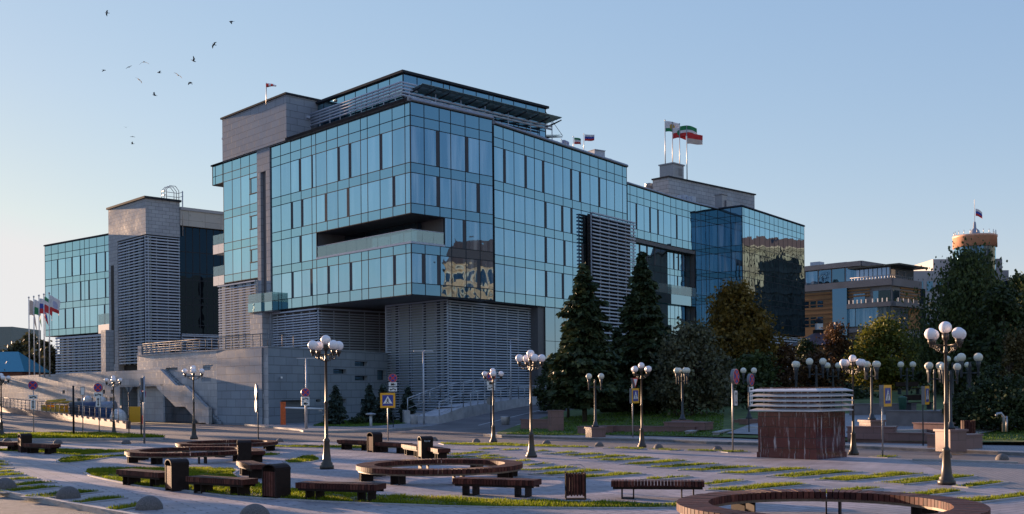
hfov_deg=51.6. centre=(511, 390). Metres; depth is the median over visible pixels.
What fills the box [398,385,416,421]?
spruce tree
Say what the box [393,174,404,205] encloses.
window
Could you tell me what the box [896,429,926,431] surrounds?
stone kerb block
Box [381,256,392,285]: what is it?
window
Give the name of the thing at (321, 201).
window
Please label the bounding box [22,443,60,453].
slat bench
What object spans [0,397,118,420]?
ramp railing
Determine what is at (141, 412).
road sign
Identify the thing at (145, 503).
dome bollard
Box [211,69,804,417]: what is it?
glass office building
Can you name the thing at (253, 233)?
window
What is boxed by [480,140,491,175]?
window
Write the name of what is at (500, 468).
ring bench
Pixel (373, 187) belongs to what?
window
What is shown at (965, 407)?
bush
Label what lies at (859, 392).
bush
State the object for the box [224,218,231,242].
window
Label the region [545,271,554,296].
window
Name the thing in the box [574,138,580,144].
flag
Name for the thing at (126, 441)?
dome bollard
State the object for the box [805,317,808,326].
window
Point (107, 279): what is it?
window
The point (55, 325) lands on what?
window
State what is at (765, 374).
broadleaf tree
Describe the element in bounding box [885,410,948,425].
wall
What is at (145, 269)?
office block
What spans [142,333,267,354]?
terrace railing
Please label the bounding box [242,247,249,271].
window
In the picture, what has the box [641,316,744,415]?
broadleaf tree
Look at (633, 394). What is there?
road sign
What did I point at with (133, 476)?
slat bench
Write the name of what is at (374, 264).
window
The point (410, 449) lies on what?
slat bench
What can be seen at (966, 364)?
park lamp
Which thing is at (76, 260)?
window
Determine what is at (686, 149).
flagpole
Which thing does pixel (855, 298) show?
window
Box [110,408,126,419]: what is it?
rubbish bag
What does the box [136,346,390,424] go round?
stone terrace
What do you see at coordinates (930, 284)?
window
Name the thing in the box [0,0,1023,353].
sky
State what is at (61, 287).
window
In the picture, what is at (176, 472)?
hooded bin
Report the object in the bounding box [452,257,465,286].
window
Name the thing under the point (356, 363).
slot window
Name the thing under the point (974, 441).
wall
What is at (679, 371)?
park lamp
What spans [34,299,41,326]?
flag
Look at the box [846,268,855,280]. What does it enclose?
window
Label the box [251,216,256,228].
window
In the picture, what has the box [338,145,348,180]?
window
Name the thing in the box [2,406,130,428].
ramp plinth
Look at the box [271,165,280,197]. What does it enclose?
window
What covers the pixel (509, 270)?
window
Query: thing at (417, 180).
window
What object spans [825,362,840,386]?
park lamp
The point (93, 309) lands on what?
window
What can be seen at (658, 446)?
dome bollard
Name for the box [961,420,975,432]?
litter tub
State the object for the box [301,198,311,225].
window
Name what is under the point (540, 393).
thuja
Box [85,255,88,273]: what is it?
window
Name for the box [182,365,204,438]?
globe lamp
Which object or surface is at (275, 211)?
window
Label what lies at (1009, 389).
bush
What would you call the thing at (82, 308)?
window
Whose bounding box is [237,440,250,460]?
hooded bin
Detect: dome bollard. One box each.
[0,478,16,489]
[53,439,62,443]
[55,486,80,498]
[121,439,130,443]
[135,496,162,510]
[240,504,269,513]
[595,442,603,446]
[654,444,662,448]
[995,454,1008,459]
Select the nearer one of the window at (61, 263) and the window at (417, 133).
the window at (417, 133)
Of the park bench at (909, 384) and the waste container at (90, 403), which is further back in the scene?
the waste container at (90, 403)
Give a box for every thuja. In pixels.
[529,356,559,410]
[997,332,1022,380]
[1012,327,1023,381]
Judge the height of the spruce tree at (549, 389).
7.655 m
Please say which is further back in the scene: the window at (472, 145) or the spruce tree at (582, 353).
the window at (472, 145)
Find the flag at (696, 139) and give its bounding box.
[687,133,702,144]
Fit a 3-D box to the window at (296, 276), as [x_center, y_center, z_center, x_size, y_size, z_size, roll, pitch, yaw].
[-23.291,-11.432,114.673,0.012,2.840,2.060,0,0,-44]
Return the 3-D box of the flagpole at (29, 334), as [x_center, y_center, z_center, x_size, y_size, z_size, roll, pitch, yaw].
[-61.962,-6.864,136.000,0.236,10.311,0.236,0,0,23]
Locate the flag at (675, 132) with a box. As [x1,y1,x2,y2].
[673,128,685,139]
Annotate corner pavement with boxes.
[245,418,436,432]
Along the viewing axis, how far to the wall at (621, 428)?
66.41 m
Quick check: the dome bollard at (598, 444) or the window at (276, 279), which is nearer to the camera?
the dome bollard at (598, 444)
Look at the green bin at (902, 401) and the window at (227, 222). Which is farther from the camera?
the window at (227, 222)
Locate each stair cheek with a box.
[684,430,698,433]
[712,429,731,434]
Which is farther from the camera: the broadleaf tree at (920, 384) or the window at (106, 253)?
the window at (106, 253)
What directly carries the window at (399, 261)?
in the glass office building at (461, 231)
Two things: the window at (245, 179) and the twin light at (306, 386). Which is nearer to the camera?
the twin light at (306, 386)
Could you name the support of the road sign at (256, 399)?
on the road at (173, 433)
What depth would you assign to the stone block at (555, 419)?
70.67 m
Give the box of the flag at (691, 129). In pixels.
[680,125,696,136]
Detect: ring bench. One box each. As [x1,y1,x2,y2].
[124,446,251,464]
[175,439,277,451]
[356,458,522,484]
[676,489,990,513]
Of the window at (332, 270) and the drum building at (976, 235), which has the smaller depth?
the window at (332, 270)
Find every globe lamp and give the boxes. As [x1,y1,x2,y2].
[0,373,10,434]
[104,376,122,432]
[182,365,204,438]
[308,335,343,469]
[482,368,503,442]
[515,350,545,457]
[631,362,651,447]
[839,355,865,454]
[924,321,965,484]
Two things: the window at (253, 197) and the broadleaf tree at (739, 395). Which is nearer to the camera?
the broadleaf tree at (739, 395)
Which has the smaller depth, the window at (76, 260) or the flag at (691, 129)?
the flag at (691, 129)
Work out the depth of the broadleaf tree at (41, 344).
234.08 m
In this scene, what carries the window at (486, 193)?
in the glass office building at (461, 231)
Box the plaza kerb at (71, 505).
[0,489,138,513]
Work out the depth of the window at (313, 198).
112.16 m
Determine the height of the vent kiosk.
2.880 m
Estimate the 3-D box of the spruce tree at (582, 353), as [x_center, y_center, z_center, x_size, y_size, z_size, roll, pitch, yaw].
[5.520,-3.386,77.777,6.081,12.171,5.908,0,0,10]
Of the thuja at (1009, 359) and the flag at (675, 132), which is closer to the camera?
the thuja at (1009, 359)
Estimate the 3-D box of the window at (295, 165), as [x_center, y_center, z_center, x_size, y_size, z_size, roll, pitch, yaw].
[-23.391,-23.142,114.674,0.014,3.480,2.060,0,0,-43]
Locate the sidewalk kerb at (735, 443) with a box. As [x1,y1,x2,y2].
[483,434,1023,455]
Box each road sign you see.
[28,381,37,431]
[80,387,84,431]
[94,383,102,431]
[125,387,132,432]
[129,406,139,421]
[139,390,145,434]
[140,376,144,442]
[254,383,258,438]
[301,388,309,428]
[380,393,394,440]
[388,374,396,426]
[486,372,495,424]
[629,378,638,437]
[730,369,738,449]
[747,374,753,431]
[879,385,891,456]
[921,386,928,445]
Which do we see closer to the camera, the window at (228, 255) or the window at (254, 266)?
the window at (254, 266)
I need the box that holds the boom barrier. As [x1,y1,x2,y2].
[280,402,323,424]
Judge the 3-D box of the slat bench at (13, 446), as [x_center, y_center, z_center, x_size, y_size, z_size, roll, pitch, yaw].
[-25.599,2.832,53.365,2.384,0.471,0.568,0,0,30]
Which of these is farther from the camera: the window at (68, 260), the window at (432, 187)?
the window at (68, 260)
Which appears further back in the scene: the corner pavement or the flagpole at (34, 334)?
the flagpole at (34, 334)
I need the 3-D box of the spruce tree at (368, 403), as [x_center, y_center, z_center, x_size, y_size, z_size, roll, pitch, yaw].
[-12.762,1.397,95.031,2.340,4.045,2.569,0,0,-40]
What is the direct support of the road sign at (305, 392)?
on the corner pavement
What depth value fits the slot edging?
33.32 m
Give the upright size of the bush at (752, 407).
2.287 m
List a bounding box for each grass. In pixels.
[0,431,164,437]
[0,441,1023,509]
[314,420,403,426]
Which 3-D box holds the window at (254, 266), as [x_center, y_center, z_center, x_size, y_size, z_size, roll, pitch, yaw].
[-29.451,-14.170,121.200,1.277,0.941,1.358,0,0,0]
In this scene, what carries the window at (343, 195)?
in the glass office building at (461, 231)
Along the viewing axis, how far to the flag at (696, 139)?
167.42 m
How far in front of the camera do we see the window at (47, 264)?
201.22 m
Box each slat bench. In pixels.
[0,441,17,450]
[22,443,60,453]
[116,468,164,486]
[186,475,257,495]
[236,460,265,477]
[251,448,264,461]
[295,481,385,501]
[337,439,366,450]
[375,442,412,453]
[401,444,417,456]
[427,446,450,458]
[452,477,541,497]
[611,479,704,498]
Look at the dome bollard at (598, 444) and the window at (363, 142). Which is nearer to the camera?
the dome bollard at (598, 444)
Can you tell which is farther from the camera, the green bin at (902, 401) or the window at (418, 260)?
the window at (418, 260)
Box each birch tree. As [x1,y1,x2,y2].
[888,236,1023,395]
[1002,269,1023,332]
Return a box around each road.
[0,412,121,431]
[0,495,95,513]
[4,424,1023,463]
[400,378,789,433]
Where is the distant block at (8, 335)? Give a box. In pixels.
[0,327,40,350]
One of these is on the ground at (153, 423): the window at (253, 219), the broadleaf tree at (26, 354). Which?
the broadleaf tree at (26, 354)
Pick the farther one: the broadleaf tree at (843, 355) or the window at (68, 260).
the window at (68, 260)
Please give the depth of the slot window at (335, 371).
103.90 m
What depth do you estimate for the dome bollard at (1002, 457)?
40.68 m
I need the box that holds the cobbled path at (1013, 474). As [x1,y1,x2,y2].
[899,458,1023,489]
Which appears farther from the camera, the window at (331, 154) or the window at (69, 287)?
the window at (69, 287)
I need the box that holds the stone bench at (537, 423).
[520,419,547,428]
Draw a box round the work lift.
[41,399,71,413]
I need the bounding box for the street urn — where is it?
[410,414,418,423]
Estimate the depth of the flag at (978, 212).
231.79 m
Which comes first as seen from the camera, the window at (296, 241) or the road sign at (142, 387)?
the road sign at (142, 387)
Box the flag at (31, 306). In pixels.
[29,300,36,329]
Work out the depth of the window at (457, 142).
104.01 m
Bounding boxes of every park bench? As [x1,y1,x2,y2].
[895,382,920,393]
[903,395,932,409]
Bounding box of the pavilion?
[793,318,832,384]
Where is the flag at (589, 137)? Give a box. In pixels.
[585,134,593,140]
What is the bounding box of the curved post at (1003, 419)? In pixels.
[995,412,1007,431]
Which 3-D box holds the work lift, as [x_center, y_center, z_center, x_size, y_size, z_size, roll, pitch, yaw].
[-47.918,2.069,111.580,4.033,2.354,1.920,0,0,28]
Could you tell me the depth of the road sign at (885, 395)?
42.61 m
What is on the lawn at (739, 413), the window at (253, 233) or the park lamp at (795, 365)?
the park lamp at (795, 365)
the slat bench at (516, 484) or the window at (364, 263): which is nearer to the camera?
the slat bench at (516, 484)
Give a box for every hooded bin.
[18,433,31,452]
[165,458,188,491]
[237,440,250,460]
[261,463,290,497]
[367,432,382,451]
[417,436,432,458]
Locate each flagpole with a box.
[28,297,29,374]
[33,296,34,374]
[38,295,39,376]
[43,293,44,376]
[48,292,50,376]
[672,122,672,161]
[679,123,679,163]
[686,125,687,178]
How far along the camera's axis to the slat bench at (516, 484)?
28.42 m
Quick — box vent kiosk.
[749,387,852,459]
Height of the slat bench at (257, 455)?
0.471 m
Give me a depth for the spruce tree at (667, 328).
91.80 m
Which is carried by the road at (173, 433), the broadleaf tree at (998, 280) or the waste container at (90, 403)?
the waste container at (90, 403)
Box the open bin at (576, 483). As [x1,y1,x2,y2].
[565,464,585,499]
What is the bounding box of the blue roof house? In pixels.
[0,352,51,375]
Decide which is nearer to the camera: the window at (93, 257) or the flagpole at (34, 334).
the flagpole at (34, 334)
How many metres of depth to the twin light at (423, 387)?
88.94 m
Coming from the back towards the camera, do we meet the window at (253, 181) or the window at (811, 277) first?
the window at (811, 277)
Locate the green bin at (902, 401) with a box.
[898,396,906,409]
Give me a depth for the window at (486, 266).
106.59 m
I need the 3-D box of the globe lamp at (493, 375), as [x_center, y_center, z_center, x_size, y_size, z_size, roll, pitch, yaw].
[-1.026,0.824,58.012,0.929,4.070,0.929,0,0,40]
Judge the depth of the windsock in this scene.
117.86 m
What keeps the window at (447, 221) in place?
in the glass office building at (461, 231)
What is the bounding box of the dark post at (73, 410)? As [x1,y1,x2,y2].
[72,386,74,433]
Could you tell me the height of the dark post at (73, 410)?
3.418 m
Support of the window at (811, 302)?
in the brick office building at (854, 294)
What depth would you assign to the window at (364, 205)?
105.47 m
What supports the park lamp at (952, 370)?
on the lawn at (739, 413)
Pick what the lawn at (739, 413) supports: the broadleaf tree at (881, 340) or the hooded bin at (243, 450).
the broadleaf tree at (881, 340)
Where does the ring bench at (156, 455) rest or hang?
on the plaza paving
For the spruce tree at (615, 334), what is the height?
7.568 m
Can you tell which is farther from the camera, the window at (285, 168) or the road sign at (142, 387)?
the window at (285, 168)
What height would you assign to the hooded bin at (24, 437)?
0.931 m
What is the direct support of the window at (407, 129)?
in the glass office building at (461, 231)
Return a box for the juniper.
[346,415,369,423]
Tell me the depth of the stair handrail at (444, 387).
97.94 m
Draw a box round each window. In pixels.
[45,261,50,279]
[45,286,50,298]
[46,313,51,329]
[52,260,57,278]
[52,285,57,298]
[52,312,58,328]
[58,259,64,277]
[59,284,64,301]
[59,309,65,328]
[66,258,71,276]
[66,283,72,301]
[66,308,72,327]
[73,256,79,275]
[73,282,79,300]
[73,307,79,327]
[80,256,83,274]
[80,281,84,299]
[81,307,84,326]
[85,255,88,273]
[85,281,88,298]
[85,307,89,326]
[89,253,96,272]
[90,280,96,298]
[90,306,96,325]
[97,252,104,271]
[97,279,104,297]
[97,305,104,324]
[105,252,108,270]
[105,278,108,296]
[105,304,108,323]
[224,180,231,210]
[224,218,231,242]
[224,250,232,274]
[232,178,240,207]
[233,215,240,240]
[233,249,240,273]
[241,175,249,205]
[241,213,249,239]
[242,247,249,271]
[250,193,256,203]
[250,229,256,237]
[250,262,257,269]
[251,177,256,192]
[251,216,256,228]
[252,249,257,261]
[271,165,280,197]
[271,205,280,232]
[272,240,280,266]
[272,274,280,299]
[281,162,290,195]
[281,203,290,230]
[281,238,290,264]
[282,273,290,298]
[291,159,300,192]
[291,200,300,228]
[291,236,300,262]
[292,271,301,297]
[301,156,310,189]
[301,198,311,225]
[302,234,311,261]
[302,269,311,295]
[312,155,315,187]
[312,197,315,223]
[312,233,315,259]
[313,269,316,294]
[316,151,326,185]
[316,194,326,222]
[317,267,326,294]
[327,148,336,183]
[327,191,337,220]
[328,265,337,292]
[333,369,342,373]
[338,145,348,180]
[338,188,348,217]
[339,263,349,291]
[349,141,359,177]
[349,185,360,215]
[350,261,360,289]
[355,361,363,365]
[355,376,363,379]
[361,139,366,174]
[361,184,367,212]
[362,260,367,288]
[368,135,379,172]
[368,180,379,211]
[369,258,380,287]
[377,370,382,379]
[380,131,391,169]
[380,177,391,208]
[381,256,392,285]
[392,128,404,165]
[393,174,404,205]
[393,254,405,284]
[405,126,409,162]
[406,173,409,202]
[406,253,410,282]
[411,126,423,163]
[411,173,423,203]
[412,253,424,282]
[425,129,438,166]
[425,175,439,206]
[426,255,439,284]
[440,132,450,168]
[440,178,450,207]
[441,256,451,285]
[445,218,450,246]
[451,134,464,170]
[451,179,464,209]
[452,219,465,248]
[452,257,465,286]
[466,137,478,173]
[466,182,479,211]
[466,221,479,249]
[467,259,479,287]
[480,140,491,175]
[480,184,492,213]
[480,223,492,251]
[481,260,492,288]
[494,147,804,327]
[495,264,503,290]
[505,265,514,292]
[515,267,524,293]
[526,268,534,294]
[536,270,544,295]
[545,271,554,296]
[555,273,563,297]
[564,274,572,298]
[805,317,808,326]
[806,271,817,284]
[810,301,815,307]
[810,317,815,326]
[817,301,822,306]
[819,270,830,283]
[832,268,844,282]
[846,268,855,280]
[848,309,854,326]
[854,293,864,303]
[856,306,890,325]
[873,290,890,301]
[893,290,898,300]
[927,281,932,290]
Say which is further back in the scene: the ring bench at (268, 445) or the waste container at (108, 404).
the waste container at (108, 404)
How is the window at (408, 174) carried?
in the glass office building at (461, 231)
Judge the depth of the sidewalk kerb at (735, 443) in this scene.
56.28 m
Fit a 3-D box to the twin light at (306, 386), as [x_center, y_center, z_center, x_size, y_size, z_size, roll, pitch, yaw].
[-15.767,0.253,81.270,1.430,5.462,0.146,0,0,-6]
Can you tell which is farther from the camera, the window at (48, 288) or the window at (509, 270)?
the window at (48, 288)
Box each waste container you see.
[68,401,81,414]
[80,401,95,416]
[95,401,117,417]
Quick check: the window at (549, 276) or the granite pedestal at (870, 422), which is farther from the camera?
the window at (549, 276)
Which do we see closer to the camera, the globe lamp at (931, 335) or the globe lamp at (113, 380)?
the globe lamp at (931, 335)
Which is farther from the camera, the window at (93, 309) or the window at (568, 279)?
the window at (93, 309)
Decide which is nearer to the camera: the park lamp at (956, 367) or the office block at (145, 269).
the park lamp at (956, 367)
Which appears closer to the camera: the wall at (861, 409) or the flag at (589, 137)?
the wall at (861, 409)
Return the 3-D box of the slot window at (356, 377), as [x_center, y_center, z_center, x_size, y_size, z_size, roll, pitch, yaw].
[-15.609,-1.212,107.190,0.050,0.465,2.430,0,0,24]
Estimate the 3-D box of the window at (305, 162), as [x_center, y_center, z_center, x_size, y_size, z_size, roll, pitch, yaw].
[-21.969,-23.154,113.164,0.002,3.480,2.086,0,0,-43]
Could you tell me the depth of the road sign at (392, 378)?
82.93 m
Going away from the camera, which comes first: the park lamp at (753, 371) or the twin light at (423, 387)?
the park lamp at (753, 371)
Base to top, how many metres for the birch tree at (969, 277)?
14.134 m
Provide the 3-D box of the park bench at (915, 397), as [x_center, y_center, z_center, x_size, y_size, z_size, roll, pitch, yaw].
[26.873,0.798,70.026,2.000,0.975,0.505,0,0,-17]
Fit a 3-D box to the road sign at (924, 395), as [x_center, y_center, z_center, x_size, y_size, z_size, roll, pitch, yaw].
[19.829,1.242,50.879,0.266,2.879,0.886,0,0,34]
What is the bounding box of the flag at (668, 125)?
[665,121,678,131]
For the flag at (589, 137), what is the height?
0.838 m
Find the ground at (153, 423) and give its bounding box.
[120,404,199,424]
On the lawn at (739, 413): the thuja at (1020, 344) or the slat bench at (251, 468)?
the thuja at (1020, 344)
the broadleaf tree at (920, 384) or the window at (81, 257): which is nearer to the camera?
the broadleaf tree at (920, 384)
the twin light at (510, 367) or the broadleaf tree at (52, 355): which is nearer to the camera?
the twin light at (510, 367)
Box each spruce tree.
[323,385,348,424]
[356,383,376,422]
[371,383,395,422]
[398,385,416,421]
[545,261,628,421]
[545,334,569,417]
[599,326,625,411]
[609,251,672,413]
[663,326,680,407]
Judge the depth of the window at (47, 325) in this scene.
201.27 m
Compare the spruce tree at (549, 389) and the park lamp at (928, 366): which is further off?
the spruce tree at (549, 389)
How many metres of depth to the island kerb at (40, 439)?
67.57 m
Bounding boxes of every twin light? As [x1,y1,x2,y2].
[297,358,315,428]
[413,351,432,424]
[502,339,518,398]
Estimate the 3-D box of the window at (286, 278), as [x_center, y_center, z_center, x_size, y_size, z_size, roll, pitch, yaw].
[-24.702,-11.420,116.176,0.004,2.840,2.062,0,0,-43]
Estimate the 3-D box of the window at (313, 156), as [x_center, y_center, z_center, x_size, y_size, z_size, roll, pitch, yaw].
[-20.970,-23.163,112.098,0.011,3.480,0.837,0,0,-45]
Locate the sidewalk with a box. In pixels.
[483,432,1023,455]
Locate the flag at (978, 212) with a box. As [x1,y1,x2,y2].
[976,209,981,217]
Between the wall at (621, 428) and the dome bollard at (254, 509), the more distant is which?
the wall at (621, 428)
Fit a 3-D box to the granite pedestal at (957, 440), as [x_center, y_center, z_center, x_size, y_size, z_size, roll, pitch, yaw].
[19.256,2.197,46.500,1.020,0.978,1.020,0,0,-20]
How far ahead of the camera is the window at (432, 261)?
101.75 m
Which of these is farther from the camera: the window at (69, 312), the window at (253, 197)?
the window at (69, 312)
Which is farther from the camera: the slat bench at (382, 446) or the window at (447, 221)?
the window at (447, 221)
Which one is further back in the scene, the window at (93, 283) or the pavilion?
the window at (93, 283)
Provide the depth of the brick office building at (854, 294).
200.89 m
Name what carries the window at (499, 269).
in the glass office building at (461, 231)
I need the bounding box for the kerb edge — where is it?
[912,459,1017,463]
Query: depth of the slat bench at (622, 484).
27.36 m
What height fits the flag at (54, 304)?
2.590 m
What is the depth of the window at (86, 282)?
192.62 m
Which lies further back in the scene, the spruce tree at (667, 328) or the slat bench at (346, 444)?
the spruce tree at (667, 328)
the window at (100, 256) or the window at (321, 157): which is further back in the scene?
the window at (100, 256)
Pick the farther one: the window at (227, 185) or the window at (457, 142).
the window at (227, 185)
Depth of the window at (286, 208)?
116.17 m
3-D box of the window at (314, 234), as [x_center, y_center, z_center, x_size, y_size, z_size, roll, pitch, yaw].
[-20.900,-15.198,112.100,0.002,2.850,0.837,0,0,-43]
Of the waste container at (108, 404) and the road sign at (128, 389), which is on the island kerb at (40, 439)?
the road sign at (128, 389)
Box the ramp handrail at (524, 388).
[439,385,545,415]
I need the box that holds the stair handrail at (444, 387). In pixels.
[407,378,495,409]
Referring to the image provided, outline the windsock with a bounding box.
[266,83,275,104]
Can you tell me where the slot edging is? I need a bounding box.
[0,442,1023,510]
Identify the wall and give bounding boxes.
[0,369,221,423]
[576,426,613,433]
[599,425,695,431]
[663,421,713,429]
[846,425,897,438]
[846,431,930,443]
[849,403,916,414]
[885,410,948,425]
[912,422,954,432]
[926,433,983,448]
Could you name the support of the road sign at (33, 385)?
on the island kerb at (40, 439)
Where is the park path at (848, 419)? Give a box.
[728,413,1015,436]
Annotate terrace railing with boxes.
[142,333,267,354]
[270,333,293,346]
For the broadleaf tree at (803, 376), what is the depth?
107.46 m
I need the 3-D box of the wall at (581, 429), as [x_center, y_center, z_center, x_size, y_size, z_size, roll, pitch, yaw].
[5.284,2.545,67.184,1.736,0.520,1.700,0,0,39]
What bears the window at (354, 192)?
in the glass office building at (461, 231)
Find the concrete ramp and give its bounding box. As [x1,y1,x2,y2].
[402,397,541,423]
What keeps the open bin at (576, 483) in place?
on the plaza paving
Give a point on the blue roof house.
(17, 364)
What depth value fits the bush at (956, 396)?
59.79 m
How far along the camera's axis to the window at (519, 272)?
112.43 m
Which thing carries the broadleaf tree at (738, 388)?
on the lawn at (739, 413)
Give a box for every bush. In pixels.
[741,384,772,409]
[824,377,878,398]
[940,392,965,425]
[942,372,1022,428]
[965,356,1004,386]
[971,369,1023,430]
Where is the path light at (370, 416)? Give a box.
[366,413,375,426]
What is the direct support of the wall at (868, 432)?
on the lawn at (739, 413)
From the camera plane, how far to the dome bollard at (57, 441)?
60.26 m
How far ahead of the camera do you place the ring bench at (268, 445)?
51.67 m
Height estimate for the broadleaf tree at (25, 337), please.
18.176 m
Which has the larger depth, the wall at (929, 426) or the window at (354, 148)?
the window at (354, 148)
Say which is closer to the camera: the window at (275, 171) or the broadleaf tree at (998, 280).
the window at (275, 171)
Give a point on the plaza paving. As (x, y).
(43, 467)
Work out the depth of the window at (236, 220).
124.07 m
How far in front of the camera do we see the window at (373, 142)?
104.29 m
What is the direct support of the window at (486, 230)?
in the glass office building at (461, 231)
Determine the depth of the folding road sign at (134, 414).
100.39 m
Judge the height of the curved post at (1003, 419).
0.964 m
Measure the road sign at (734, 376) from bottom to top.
3.740 m
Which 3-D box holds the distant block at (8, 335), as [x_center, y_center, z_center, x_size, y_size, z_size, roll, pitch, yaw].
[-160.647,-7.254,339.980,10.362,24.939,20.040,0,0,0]
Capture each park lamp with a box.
[586,373,603,426]
[674,367,689,419]
[740,368,756,418]
[792,361,799,386]
[806,358,826,386]
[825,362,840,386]
[864,361,880,419]
[898,361,915,401]
[924,362,942,409]
[939,363,960,428]
[947,356,958,397]
[956,353,982,411]
[964,362,967,389]
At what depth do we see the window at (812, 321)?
206.80 m
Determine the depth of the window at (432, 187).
101.80 m
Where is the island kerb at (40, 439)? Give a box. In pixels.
[0,437,164,440]
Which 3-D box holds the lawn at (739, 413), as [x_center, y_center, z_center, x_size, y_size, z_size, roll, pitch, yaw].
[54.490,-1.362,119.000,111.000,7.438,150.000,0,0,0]
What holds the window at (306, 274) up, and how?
in the glass office building at (461, 231)
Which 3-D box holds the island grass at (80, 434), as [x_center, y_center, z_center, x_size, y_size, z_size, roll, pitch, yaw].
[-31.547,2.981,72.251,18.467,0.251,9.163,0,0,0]
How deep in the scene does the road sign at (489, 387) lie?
77.95 m
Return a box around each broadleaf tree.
[5,340,31,353]
[19,331,37,352]
[23,347,54,373]
[31,339,52,356]
[40,344,59,373]
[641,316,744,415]
[697,273,799,369]
[698,353,747,405]
[725,359,747,402]
[732,347,784,401]
[773,342,806,386]
[780,344,850,391]
[795,337,825,386]
[816,318,860,387]
[837,310,923,389]
[837,337,869,385]
[896,321,941,393]
[903,337,926,385]
[954,282,1023,392]
[979,275,1008,316]
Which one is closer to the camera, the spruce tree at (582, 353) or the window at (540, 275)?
the spruce tree at (582, 353)
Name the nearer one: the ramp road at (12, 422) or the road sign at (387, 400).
the road sign at (387, 400)
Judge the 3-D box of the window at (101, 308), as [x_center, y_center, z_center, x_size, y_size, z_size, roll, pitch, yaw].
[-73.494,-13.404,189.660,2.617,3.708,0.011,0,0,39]
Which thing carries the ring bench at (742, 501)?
on the plaza paving
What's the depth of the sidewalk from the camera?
55.76 m
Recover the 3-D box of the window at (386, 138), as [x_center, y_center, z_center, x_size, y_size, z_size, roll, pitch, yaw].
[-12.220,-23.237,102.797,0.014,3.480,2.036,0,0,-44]
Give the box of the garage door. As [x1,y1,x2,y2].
[281,400,304,422]
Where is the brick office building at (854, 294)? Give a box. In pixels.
[798,261,927,361]
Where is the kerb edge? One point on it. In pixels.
(1014, 462)
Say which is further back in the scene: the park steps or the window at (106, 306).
the window at (106, 306)
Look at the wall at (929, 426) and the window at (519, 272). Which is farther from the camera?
the window at (519, 272)
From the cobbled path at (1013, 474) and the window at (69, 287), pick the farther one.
the window at (69, 287)
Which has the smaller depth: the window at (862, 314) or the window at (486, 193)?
the window at (486, 193)
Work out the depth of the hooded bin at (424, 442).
44.78 m
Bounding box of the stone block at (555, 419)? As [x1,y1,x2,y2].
[547,410,564,430]
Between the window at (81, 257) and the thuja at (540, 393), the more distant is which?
the window at (81, 257)
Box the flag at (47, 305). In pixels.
[45,297,52,315]
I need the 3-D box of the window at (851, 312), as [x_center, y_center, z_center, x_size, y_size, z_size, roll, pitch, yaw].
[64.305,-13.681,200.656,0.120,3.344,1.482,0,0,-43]
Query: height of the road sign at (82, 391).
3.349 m
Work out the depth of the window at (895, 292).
195.82 m
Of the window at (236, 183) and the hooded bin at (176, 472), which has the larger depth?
the window at (236, 183)
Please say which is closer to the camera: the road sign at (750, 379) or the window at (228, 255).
the road sign at (750, 379)
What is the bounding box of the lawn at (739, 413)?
[497,382,1023,441]
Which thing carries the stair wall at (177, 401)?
on the ground at (153, 423)
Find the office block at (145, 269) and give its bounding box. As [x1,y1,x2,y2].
[43,185,223,397]
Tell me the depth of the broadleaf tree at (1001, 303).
85.20 m
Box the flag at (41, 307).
[40,298,47,323]
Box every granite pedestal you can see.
[584,427,606,437]
[738,419,757,424]
[857,420,886,425]
[933,429,968,451]
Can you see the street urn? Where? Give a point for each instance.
(413, 418)
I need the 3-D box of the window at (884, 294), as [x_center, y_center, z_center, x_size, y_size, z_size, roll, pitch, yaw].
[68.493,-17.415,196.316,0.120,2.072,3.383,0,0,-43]
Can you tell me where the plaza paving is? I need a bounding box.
[0,441,1023,513]
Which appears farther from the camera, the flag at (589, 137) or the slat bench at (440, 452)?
the flag at (589, 137)
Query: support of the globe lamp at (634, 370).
on the road at (173, 433)
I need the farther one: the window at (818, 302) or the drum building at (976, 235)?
the drum building at (976, 235)
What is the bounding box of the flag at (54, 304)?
[50,295,59,313]
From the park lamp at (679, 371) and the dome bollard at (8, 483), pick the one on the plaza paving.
the dome bollard at (8, 483)
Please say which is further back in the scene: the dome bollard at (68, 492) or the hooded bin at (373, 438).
the hooded bin at (373, 438)
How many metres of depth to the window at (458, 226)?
104.04 m
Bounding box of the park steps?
[741,426,757,428]
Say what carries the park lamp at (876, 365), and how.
on the granite pedestal at (870, 422)
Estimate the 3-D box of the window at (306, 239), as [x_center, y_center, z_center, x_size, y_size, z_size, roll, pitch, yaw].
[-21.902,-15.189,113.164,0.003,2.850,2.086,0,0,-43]
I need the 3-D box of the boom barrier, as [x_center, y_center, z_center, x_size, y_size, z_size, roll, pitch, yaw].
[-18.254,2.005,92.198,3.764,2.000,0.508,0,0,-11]
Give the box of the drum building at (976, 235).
[914,199,1008,324]
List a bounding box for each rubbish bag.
[84,395,91,400]
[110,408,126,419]
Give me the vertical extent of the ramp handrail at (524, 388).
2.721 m
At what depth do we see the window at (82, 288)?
193.61 m
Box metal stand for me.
[500,416,509,424]
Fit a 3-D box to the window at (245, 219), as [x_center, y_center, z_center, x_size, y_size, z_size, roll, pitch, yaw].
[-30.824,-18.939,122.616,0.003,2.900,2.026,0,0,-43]
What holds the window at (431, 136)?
in the glass office building at (461, 231)

